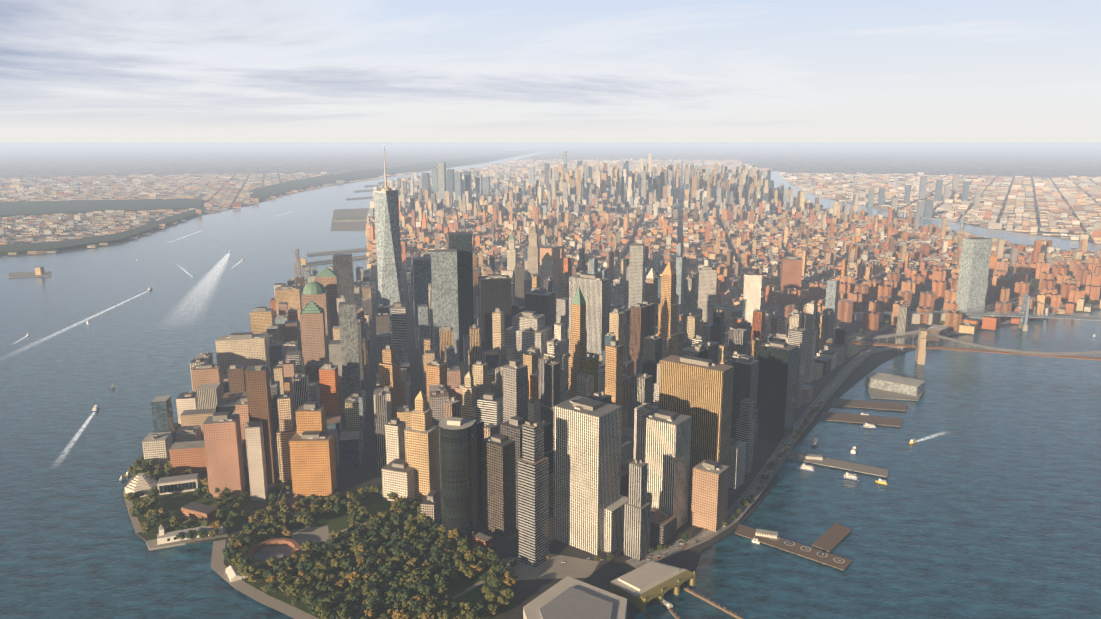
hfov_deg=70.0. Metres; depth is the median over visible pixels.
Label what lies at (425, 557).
tree
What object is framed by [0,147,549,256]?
land
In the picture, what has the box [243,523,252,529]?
tree
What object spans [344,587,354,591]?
tree
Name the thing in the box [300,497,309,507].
tree
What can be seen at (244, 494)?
tree
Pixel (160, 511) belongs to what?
tree
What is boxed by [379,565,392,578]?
tree
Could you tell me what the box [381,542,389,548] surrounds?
tree
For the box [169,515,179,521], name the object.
tree
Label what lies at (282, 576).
tree
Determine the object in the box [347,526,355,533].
tree
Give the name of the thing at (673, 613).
ferry slip fender racks
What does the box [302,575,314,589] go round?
tree
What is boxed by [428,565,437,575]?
tree
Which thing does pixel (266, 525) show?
tree
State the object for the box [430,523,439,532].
tree
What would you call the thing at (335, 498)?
tree
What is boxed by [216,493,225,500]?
tree
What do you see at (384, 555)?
tree
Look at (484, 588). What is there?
tree
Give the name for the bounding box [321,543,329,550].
tree
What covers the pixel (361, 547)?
tree
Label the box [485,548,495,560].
tree
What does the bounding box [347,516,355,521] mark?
tree
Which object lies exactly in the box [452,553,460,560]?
tree
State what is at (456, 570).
tree
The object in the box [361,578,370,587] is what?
tree
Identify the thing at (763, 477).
tree
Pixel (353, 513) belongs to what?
tree
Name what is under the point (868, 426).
ferry boat
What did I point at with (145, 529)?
tree
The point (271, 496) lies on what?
tree
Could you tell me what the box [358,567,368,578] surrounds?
tree
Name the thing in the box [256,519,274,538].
park path
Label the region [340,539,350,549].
tree
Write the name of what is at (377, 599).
tree
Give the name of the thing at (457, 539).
tree
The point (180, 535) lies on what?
tree
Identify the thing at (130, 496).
tree
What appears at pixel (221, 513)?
tree
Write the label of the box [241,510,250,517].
tree
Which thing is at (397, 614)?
tree
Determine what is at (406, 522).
tree
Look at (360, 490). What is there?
tree
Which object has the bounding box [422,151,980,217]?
distant skyline
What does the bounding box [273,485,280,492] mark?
tree
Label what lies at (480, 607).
tree
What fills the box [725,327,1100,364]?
brooklyn bridge
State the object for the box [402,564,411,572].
tree
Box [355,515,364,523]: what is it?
tree
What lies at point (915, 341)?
fdr drive
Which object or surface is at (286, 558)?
tree
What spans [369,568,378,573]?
tree
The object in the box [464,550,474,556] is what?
tree
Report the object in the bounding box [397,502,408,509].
tree
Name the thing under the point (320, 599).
tree
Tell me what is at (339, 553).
tree
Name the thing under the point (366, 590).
tree
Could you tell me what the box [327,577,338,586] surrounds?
tree
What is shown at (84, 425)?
wake
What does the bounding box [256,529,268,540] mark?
tree
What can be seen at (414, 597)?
tree
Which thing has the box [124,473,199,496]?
museum jewish heritage
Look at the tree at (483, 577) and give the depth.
978.92 m
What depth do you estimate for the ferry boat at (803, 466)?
1330.64 m
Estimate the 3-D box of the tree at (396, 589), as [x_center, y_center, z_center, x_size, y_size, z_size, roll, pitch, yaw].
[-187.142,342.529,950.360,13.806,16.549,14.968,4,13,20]
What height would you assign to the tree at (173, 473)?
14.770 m
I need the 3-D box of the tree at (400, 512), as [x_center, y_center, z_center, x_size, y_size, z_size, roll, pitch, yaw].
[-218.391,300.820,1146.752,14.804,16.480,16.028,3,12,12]
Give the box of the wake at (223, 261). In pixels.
[197,253,229,289]
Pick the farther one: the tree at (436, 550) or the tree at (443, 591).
the tree at (436, 550)
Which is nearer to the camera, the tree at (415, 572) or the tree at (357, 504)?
the tree at (415, 572)
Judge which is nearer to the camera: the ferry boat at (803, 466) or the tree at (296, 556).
the tree at (296, 556)
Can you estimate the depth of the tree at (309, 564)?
1002.53 m
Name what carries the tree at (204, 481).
on the wagner park lawn at (174, 503)
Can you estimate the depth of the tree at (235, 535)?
1073.73 m
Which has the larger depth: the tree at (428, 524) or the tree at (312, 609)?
the tree at (428, 524)
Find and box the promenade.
[211,540,318,618]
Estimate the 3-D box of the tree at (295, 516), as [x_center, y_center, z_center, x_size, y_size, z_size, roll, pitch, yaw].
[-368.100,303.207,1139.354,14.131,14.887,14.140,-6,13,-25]
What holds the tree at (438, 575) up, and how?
on the battery park lawn at (376, 504)
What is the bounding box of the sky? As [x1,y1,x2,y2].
[0,0,1100,145]
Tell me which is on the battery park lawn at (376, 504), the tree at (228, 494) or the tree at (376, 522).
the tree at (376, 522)
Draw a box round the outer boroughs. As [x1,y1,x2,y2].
[0,172,1100,254]
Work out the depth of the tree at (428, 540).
1067.79 m
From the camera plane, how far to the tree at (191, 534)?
1082.73 m
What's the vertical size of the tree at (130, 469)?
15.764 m
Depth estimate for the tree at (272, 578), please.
974.69 m
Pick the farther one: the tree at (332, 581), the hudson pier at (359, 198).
the hudson pier at (359, 198)
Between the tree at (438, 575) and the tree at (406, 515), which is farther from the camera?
the tree at (406, 515)
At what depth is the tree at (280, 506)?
1158.12 m
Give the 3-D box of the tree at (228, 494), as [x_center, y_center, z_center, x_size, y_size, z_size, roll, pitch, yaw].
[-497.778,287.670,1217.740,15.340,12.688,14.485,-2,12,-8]
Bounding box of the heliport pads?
[770,537,844,562]
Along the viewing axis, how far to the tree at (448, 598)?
936.85 m
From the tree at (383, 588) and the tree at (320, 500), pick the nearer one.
the tree at (383, 588)
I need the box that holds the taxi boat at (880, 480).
[875,478,886,484]
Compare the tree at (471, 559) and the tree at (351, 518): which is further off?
the tree at (351, 518)
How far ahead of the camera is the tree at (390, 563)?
1004.21 m
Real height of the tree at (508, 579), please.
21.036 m
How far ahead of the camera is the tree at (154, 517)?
1119.75 m
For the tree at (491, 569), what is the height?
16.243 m
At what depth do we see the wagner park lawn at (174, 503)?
1193.76 m
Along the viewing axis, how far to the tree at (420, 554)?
1036.84 m
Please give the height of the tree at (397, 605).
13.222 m
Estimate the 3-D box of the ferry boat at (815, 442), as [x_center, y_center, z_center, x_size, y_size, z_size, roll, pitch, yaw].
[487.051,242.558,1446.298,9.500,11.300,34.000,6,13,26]
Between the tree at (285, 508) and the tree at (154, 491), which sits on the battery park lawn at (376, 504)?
the tree at (285, 508)
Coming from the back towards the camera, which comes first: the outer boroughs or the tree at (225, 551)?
the outer boroughs
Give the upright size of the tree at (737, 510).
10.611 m
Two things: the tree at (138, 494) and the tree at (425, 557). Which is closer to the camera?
the tree at (425, 557)
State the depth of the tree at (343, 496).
1199.84 m
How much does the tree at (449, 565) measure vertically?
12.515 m
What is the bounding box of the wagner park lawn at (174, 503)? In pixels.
[132,469,252,541]
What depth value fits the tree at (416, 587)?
945.84 m
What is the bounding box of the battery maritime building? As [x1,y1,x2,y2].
[610,561,695,613]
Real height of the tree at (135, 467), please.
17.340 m
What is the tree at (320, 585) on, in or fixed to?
on the battery park lawn at (376, 504)
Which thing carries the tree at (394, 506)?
on the park path
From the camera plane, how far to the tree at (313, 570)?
989.77 m
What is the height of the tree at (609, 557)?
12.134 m
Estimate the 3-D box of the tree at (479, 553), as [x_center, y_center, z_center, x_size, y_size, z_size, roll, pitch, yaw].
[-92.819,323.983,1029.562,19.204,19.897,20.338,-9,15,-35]
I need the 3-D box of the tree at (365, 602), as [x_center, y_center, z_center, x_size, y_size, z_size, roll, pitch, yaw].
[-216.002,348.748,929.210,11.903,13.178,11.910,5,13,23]
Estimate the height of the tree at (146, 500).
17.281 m
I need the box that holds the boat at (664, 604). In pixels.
[658,600,674,611]
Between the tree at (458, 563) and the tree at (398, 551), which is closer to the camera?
the tree at (458, 563)
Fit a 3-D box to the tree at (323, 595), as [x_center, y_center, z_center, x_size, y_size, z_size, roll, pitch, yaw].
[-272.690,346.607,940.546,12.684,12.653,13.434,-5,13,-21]
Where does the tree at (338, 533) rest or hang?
on the battery park lawn at (376, 504)
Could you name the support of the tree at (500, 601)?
on the battery park lawn at (376, 504)
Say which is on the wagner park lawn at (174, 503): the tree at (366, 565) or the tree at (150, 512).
the tree at (150, 512)
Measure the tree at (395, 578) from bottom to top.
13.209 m
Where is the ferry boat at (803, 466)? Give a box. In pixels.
[796,463,816,471]
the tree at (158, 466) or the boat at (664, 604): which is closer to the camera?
the boat at (664, 604)
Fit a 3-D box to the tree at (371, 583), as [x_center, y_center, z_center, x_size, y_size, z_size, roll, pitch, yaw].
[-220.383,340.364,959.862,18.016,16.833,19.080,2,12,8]
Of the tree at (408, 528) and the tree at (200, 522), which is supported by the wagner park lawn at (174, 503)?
the tree at (200, 522)
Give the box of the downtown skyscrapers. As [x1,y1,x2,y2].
[169,147,992,555]
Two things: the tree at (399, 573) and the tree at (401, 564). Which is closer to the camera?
the tree at (399, 573)
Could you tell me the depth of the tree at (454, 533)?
1077.24 m
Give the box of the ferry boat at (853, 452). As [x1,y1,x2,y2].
[850,446,856,455]
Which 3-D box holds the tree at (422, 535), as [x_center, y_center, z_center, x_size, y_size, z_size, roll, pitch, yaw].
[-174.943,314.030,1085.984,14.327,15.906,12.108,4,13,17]
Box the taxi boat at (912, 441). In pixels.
[909,438,916,443]
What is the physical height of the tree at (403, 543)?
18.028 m
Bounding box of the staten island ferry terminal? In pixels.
[523,576,626,618]
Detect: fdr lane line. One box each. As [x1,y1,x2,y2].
[631,355,863,565]
[633,356,860,562]
[636,354,866,565]
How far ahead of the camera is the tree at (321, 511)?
1156.27 m
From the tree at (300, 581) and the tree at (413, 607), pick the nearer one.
the tree at (413, 607)
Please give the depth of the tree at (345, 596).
936.24 m
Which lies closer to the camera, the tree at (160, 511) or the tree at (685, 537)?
the tree at (685, 537)
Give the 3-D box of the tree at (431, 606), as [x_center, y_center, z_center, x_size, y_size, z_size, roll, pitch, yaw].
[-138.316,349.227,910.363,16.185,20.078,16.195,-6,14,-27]
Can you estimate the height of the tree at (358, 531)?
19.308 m
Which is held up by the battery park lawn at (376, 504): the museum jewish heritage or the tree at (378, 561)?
the tree at (378, 561)
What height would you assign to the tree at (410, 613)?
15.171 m
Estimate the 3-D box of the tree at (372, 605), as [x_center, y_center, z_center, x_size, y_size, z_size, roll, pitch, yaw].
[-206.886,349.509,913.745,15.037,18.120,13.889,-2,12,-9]
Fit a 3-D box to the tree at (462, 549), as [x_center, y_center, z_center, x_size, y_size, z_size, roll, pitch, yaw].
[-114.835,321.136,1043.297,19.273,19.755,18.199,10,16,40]
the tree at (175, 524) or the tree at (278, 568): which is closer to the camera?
the tree at (278, 568)
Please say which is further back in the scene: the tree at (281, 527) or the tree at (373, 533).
the tree at (281, 527)
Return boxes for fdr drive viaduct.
[625,352,871,568]
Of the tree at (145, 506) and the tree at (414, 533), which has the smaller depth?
the tree at (414, 533)
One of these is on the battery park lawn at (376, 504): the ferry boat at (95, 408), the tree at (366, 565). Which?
the tree at (366, 565)
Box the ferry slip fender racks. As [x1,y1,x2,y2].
[644,584,743,618]
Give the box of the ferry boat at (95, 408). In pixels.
[91,405,98,412]
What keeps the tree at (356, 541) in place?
on the battery park lawn at (376, 504)
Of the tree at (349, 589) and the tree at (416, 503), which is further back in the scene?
the tree at (416, 503)
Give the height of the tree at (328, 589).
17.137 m
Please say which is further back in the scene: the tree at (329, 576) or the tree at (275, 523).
the tree at (275, 523)
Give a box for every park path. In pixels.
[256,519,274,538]
[322,550,483,605]
[359,595,367,613]
[400,518,408,604]
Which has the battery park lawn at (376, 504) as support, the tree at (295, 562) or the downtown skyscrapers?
the tree at (295, 562)
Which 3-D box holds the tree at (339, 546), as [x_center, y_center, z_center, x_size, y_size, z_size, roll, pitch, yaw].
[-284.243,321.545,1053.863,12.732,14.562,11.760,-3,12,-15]
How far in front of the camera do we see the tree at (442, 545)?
1045.22 m
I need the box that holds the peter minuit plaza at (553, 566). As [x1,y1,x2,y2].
[484,553,598,579]
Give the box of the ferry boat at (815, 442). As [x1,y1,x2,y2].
[811,438,817,447]
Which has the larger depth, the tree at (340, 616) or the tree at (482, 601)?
the tree at (482, 601)
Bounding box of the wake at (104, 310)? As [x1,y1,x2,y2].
[75,292,144,324]
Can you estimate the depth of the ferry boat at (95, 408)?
1621.77 m
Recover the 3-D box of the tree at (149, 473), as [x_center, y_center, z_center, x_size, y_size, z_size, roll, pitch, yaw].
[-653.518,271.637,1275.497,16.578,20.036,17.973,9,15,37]
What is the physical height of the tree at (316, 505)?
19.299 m
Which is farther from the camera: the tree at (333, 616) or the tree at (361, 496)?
the tree at (361, 496)
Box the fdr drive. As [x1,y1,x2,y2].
[863,305,1099,352]
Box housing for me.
[775,256,1100,330]
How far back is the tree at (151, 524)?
1111.28 m
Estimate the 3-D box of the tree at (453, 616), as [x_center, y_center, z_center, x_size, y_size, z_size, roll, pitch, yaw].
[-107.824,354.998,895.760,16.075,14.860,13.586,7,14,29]
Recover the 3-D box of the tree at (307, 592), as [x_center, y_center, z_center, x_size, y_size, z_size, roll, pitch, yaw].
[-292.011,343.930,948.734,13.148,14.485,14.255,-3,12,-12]
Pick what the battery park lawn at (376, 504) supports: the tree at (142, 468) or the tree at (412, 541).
the tree at (412, 541)
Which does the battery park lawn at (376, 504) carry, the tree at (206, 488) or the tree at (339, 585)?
the tree at (339, 585)
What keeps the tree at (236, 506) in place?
on the wagner park lawn at (174, 503)
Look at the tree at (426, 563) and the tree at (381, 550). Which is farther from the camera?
the tree at (381, 550)
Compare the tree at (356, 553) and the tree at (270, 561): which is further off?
the tree at (356, 553)
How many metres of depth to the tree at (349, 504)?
1168.16 m
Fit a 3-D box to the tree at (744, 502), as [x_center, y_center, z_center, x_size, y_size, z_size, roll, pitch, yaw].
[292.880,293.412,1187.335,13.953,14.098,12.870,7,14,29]
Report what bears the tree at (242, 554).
on the battery park lawn at (376, 504)
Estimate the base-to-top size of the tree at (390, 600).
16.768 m
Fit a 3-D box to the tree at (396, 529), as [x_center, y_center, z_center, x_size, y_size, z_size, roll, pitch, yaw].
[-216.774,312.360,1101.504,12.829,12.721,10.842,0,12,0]
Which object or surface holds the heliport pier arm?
on the water sheet
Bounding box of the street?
[263,275,406,506]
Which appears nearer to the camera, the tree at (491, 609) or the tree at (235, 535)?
the tree at (491, 609)
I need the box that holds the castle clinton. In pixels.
[247,538,299,568]
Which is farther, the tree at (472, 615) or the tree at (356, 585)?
the tree at (356, 585)
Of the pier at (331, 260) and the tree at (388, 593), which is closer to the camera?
the tree at (388, 593)
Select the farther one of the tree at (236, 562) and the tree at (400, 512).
the tree at (400, 512)
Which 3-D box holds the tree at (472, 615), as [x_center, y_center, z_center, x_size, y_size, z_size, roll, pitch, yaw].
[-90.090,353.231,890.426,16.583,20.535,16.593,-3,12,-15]
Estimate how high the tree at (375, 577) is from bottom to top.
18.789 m
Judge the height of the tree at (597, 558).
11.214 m
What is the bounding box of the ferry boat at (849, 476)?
[838,472,859,480]
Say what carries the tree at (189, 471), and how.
on the wagner park lawn at (174, 503)
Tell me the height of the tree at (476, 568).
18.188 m
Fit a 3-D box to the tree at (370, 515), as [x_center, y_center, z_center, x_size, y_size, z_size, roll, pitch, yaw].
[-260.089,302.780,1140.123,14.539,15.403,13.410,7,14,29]
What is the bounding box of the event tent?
[226,565,246,581]
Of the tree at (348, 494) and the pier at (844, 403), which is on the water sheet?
the pier at (844, 403)
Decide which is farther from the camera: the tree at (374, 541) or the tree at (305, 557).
the tree at (374, 541)
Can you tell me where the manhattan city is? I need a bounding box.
[142,158,1100,566]
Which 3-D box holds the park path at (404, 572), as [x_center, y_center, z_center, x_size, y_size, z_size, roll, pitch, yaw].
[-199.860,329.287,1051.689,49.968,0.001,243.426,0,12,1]
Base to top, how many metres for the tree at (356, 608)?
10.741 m
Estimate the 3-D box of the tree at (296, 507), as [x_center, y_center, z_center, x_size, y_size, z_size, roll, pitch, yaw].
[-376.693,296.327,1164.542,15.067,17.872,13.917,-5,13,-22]
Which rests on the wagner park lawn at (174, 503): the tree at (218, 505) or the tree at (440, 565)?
the tree at (218, 505)
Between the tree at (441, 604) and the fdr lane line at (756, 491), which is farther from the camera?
the fdr lane line at (756, 491)
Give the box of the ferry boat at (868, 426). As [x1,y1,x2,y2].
[858,423,876,428]
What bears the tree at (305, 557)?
on the battery park lawn at (376, 504)
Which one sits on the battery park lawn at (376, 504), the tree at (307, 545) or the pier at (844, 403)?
the tree at (307, 545)
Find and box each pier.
[9,271,50,277]
[302,255,368,265]
[307,248,367,255]
[331,208,369,229]
[346,196,372,199]
[354,189,373,191]
[364,184,384,186]
[735,524,851,570]
[788,451,887,476]
[820,411,902,426]
[831,398,906,410]
[865,374,923,400]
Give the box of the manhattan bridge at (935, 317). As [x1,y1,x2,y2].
[779,293,1100,330]
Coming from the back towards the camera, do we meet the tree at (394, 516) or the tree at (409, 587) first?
the tree at (394, 516)
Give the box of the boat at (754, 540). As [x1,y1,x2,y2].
[752,538,759,543]
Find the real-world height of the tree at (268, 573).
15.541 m
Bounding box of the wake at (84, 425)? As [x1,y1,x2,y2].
[74,412,94,440]
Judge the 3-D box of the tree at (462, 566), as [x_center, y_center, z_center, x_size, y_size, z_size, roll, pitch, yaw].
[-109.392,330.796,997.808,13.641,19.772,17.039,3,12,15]
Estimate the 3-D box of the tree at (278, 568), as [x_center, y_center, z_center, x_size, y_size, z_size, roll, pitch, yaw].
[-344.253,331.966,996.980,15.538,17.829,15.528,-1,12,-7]
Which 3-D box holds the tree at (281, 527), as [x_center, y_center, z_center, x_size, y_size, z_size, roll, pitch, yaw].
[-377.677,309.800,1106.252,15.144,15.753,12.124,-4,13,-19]
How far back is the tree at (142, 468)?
1292.28 m
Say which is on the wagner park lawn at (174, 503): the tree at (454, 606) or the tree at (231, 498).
the tree at (231, 498)
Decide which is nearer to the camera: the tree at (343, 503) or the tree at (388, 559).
the tree at (388, 559)
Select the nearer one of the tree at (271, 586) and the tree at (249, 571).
the tree at (271, 586)
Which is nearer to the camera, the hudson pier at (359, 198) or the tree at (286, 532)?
the tree at (286, 532)
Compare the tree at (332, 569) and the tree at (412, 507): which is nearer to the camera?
the tree at (332, 569)
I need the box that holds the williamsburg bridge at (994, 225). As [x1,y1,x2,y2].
[829,209,1088,233]
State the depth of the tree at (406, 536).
1074.80 m
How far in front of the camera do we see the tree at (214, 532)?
1088.54 m
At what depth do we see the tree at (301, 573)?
988.59 m
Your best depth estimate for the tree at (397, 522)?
1112.46 m
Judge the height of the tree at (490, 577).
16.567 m
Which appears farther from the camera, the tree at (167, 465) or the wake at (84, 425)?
the wake at (84, 425)
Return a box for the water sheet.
[0,146,1100,618]
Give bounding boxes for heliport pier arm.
[812,523,851,551]
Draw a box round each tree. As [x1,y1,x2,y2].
[125,492,134,502]
[127,465,133,472]
[129,505,139,512]
[131,508,145,520]
[132,464,141,471]
[132,470,142,475]
[133,459,141,464]
[134,491,144,497]
[137,465,146,472]
[139,498,148,505]
[139,503,148,510]
[139,521,147,527]
[142,458,154,468]
[142,526,151,534]
[144,471,152,476]
[144,509,158,516]
[147,512,160,522]
[147,522,155,531]
[148,487,158,496]
[148,497,158,506]
[149,459,157,467]
[154,464,162,469]
[154,470,164,479]
[157,508,168,514]
[160,512,169,519]
[164,461,174,468]
[164,467,175,473]
[164,526,174,531]
[168,471,178,476]
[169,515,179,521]
[170,520,179,530]
[176,532,184,538]
[178,523,190,529]
[183,518,194,525]
[185,468,193,473]
[185,530,197,540]
[193,488,204,495]
[197,518,206,525]
[197,530,207,540]
[200,477,207,484]
[201,519,213,526]
[202,485,208,491]
[203,492,213,501]
[209,520,222,527]
[209,528,218,539]
[211,503,221,508]
[215,508,227,518]
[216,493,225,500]
[217,501,226,505]
[221,505,230,511]
[222,517,235,531]
[222,545,235,556]
[224,553,235,562]
[225,491,233,497]
[227,495,234,503]
[227,536,238,546]
[228,510,241,524]
[228,533,238,540]
[230,549,241,557]
[231,556,242,566]
[232,502,240,510]
[233,540,243,549]
[236,552,246,557]
[238,565,248,578]
[239,535,250,547]
[239,557,252,563]
[241,492,248,499]
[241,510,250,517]
[241,565,256,577]
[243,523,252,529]
[243,537,253,546]
[244,528,253,536]
[248,514,260,522]
[248,574,259,586]
[250,522,260,531]
[253,561,265,570]
[255,509,266,516]
[255,527,264,534]
[255,568,266,581]
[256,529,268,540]
[261,511,270,519]
[261,523,270,529]
[263,556,279,566]
[264,517,274,527]
[264,569,276,578]
[266,504,277,514]
[266,575,276,582]
[266,581,279,592]
[267,527,276,535]
[268,493,275,499]
[271,521,280,530]
[272,564,283,572]
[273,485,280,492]
[276,502,286,510]
[276,512,289,519]
[276,524,287,530]
[276,571,287,581]
[277,580,290,593]
[279,518,288,523]
[279,559,293,570]
[280,505,289,513]
[280,555,291,564]
[282,529,292,535]
[285,584,300,596]
[286,566,295,574]
[287,479,291,487]
[287,511,293,519]
[289,519,297,526]
[291,503,300,513]
[291,513,300,523]
[291,552,301,560]
[291,596,300,604]
[292,559,298,565]
[293,577,305,589]
[295,500,305,507]
[295,562,305,571]
[296,515,302,525]
[298,570,307,577]
[299,508,308,513]
[299,540,314,550]
[299,552,311,562]
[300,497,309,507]
[301,514,313,527]
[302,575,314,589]
[302,592,319,604]
[303,559,314,572]
[303,589,313,595]
[307,494,317,502]
[308,568,317,574]
[308,604,318,614]
[309,503,320,508]
[309,507,318,515]
[310,542,321,552]
[312,570,327,581]
[314,561,329,570]
[315,497,324,504]
[315,581,328,593]
[315,602,329,611]
[316,597,325,603]
[317,508,324,516]
[318,594,327,597]
[318,609,331,618]
[320,557,327,561]
[320,584,335,594]
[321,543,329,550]
[322,595,335,606]
[323,502,333,514]
[324,572,335,580]
[325,546,335,553]
[326,537,339,546]
[326,550,335,558]
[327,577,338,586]
[327,612,337,618]
[328,567,335,572]
[329,529,343,539]
[329,557,343,571]
[330,493,340,503]
[330,608,337,614]
[333,505,341,515]
[333,578,346,590]
[334,543,342,551]
[334,594,341,606]
[335,550,345,557]
[335,614,346,618]
[336,492,346,502]
[337,571,346,578]
[337,609,349,617]
[338,602,349,609]
[339,500,346,506]
[339,558,353,571]
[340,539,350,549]
[340,591,354,601]
[343,552,352,558]
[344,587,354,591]
[345,491,356,498]
[345,501,353,509]
[345,570,360,582]
[347,495,360,501]
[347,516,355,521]
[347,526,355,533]
[348,532,361,542]
[348,593,359,604]
[349,511,356,516]
[349,520,358,526]
[349,544,357,553]
[349,567,358,572]
[349,580,361,591]
[350,539,362,545]
[351,527,362,535]
[351,605,359,612]
[352,501,362,507]
[353,551,363,557]
[354,543,367,551]
[354,556,364,566]
[355,487,365,494]
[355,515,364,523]
[355,612,364,617]
[356,493,364,500]
[356,506,367,514]
[358,552,370,562]
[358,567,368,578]
[359,563,369,569]
[360,511,368,518]
[361,572,372,578]
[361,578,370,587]
[362,539,369,545]
[362,585,374,596]
[362,598,368,605]
[363,485,372,496]
[364,581,376,587]
[364,608,376,618]
[365,525,373,531]
[365,555,377,565]
[366,513,374,519]
[366,529,377,537]
[366,602,378,611]
[367,536,379,546]
[368,517,382,526]
[368,546,375,552]
[368,572,381,581]
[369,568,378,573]
[369,595,382,605]
[370,486,378,496]
[370,551,378,556]
[370,588,381,595]
[373,559,383,566]
[377,511,388,519]
[377,545,385,554]
[377,578,388,585]
[377,613,388,618]
[378,525,392,534]
[379,552,388,559]
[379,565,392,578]
[379,584,389,592]
[380,532,391,541]
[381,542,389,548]
[382,520,392,526]
[383,561,396,569]
[383,604,391,611]
[384,590,395,596]
[385,556,393,563]
[385,595,396,604]
[387,492,396,501]
[387,540,397,547]
[387,609,396,618]
[388,581,398,588]
[389,512,399,523]
[389,546,398,556]
[390,503,398,510]
[390,587,400,593]
[391,531,401,541]
[391,609,404,618]
[392,497,404,504]
[392,527,399,533]
[392,548,405,555]
[392,555,403,563]
[392,576,399,581]
[392,601,402,609]
[393,519,402,527]
[395,570,402,577]
[395,588,410,603]
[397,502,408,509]
[397,509,405,518]
[397,538,408,547]
[397,560,405,570]
[398,578,411,588]
[400,552,410,561]
[400,613,410,618]
[401,533,410,540]
[402,512,412,519]
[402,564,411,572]
[402,599,414,610]
[403,520,413,527]
[404,524,417,533]
[406,546,415,551]
[406,557,419,569]
[406,583,413,592]
[406,611,414,618]
[407,514,415,523]
[407,575,420,582]
[408,504,416,510]
[408,538,415,545]
[408,569,421,577]
[408,601,422,611]
[409,529,418,537]
[409,549,416,557]
[410,594,423,600]
[411,582,423,594]
[412,501,420,510]
[412,608,425,618]
[415,513,427,519]
[415,524,423,532]
[416,542,428,551]
[416,550,424,557]
[416,597,424,606]
[417,516,428,525]
[418,611,434,618]
[419,530,428,538]
[419,585,432,599]
[421,559,430,567]
[421,567,432,575]
[421,573,429,582]
[422,521,432,531]
[422,554,428,561]
[423,601,437,612]
[424,537,432,545]
[424,580,433,585]
[424,596,437,604]
[428,546,443,562]
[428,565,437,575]
[429,553,440,563]
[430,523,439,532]
[430,583,439,594]
[433,573,445,581]
[435,538,444,545]
[435,561,446,572]
[435,576,448,587]
[436,600,448,608]
[437,609,451,618]
[438,542,449,549]
[438,587,447,595]
[439,554,449,563]
[441,568,453,580]
[442,548,451,554]
[444,538,452,544]
[444,595,452,601]
[445,562,452,568]
[448,529,459,540]
[450,601,459,611]
[451,566,459,573]
[451,614,462,618]
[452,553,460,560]
[454,537,462,544]
[455,560,463,568]
[456,538,468,545]
[457,543,470,555]
[457,602,472,615]
[459,563,469,576]
[463,567,474,581]
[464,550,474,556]
[464,555,475,562]
[465,611,477,618]
[470,564,482,577]
[471,602,485,617]
[474,548,486,561]
[475,598,486,607]
[478,560,485,573]
[480,574,487,583]
[481,585,491,592]
[483,591,498,603]
[484,560,495,567]
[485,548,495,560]
[485,603,498,617]
[487,573,496,581]
[488,565,495,573]
[488,577,502,587]
[489,553,501,563]
[493,565,505,579]
[495,595,509,605]
[499,588,514,604]
[501,574,515,587]
[502,571,517,578]
[509,558,517,568]
[594,556,601,561]
[606,553,613,560]
[657,544,663,549]
[681,534,689,541]
[734,507,741,513]
[740,499,748,504]
[760,474,768,479]
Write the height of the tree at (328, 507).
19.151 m
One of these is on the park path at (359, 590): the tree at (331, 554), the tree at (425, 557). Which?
the tree at (331, 554)
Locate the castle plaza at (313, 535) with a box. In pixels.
[290,526,329,552]
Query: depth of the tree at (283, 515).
1133.91 m
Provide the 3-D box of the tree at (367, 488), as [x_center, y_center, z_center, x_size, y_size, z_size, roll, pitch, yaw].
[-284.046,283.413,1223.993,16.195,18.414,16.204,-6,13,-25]
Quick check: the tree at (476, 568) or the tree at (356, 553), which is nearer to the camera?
the tree at (476, 568)
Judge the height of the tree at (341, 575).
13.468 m
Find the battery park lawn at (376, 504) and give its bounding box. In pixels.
[226,493,516,618]
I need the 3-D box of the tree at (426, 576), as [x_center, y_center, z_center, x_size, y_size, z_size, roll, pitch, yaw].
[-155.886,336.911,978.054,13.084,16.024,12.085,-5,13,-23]
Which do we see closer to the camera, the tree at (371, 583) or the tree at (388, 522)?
the tree at (371, 583)
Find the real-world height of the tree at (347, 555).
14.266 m
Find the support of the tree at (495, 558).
on the peter minuit plaza at (553, 566)
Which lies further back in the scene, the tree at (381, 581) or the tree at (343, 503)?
the tree at (343, 503)

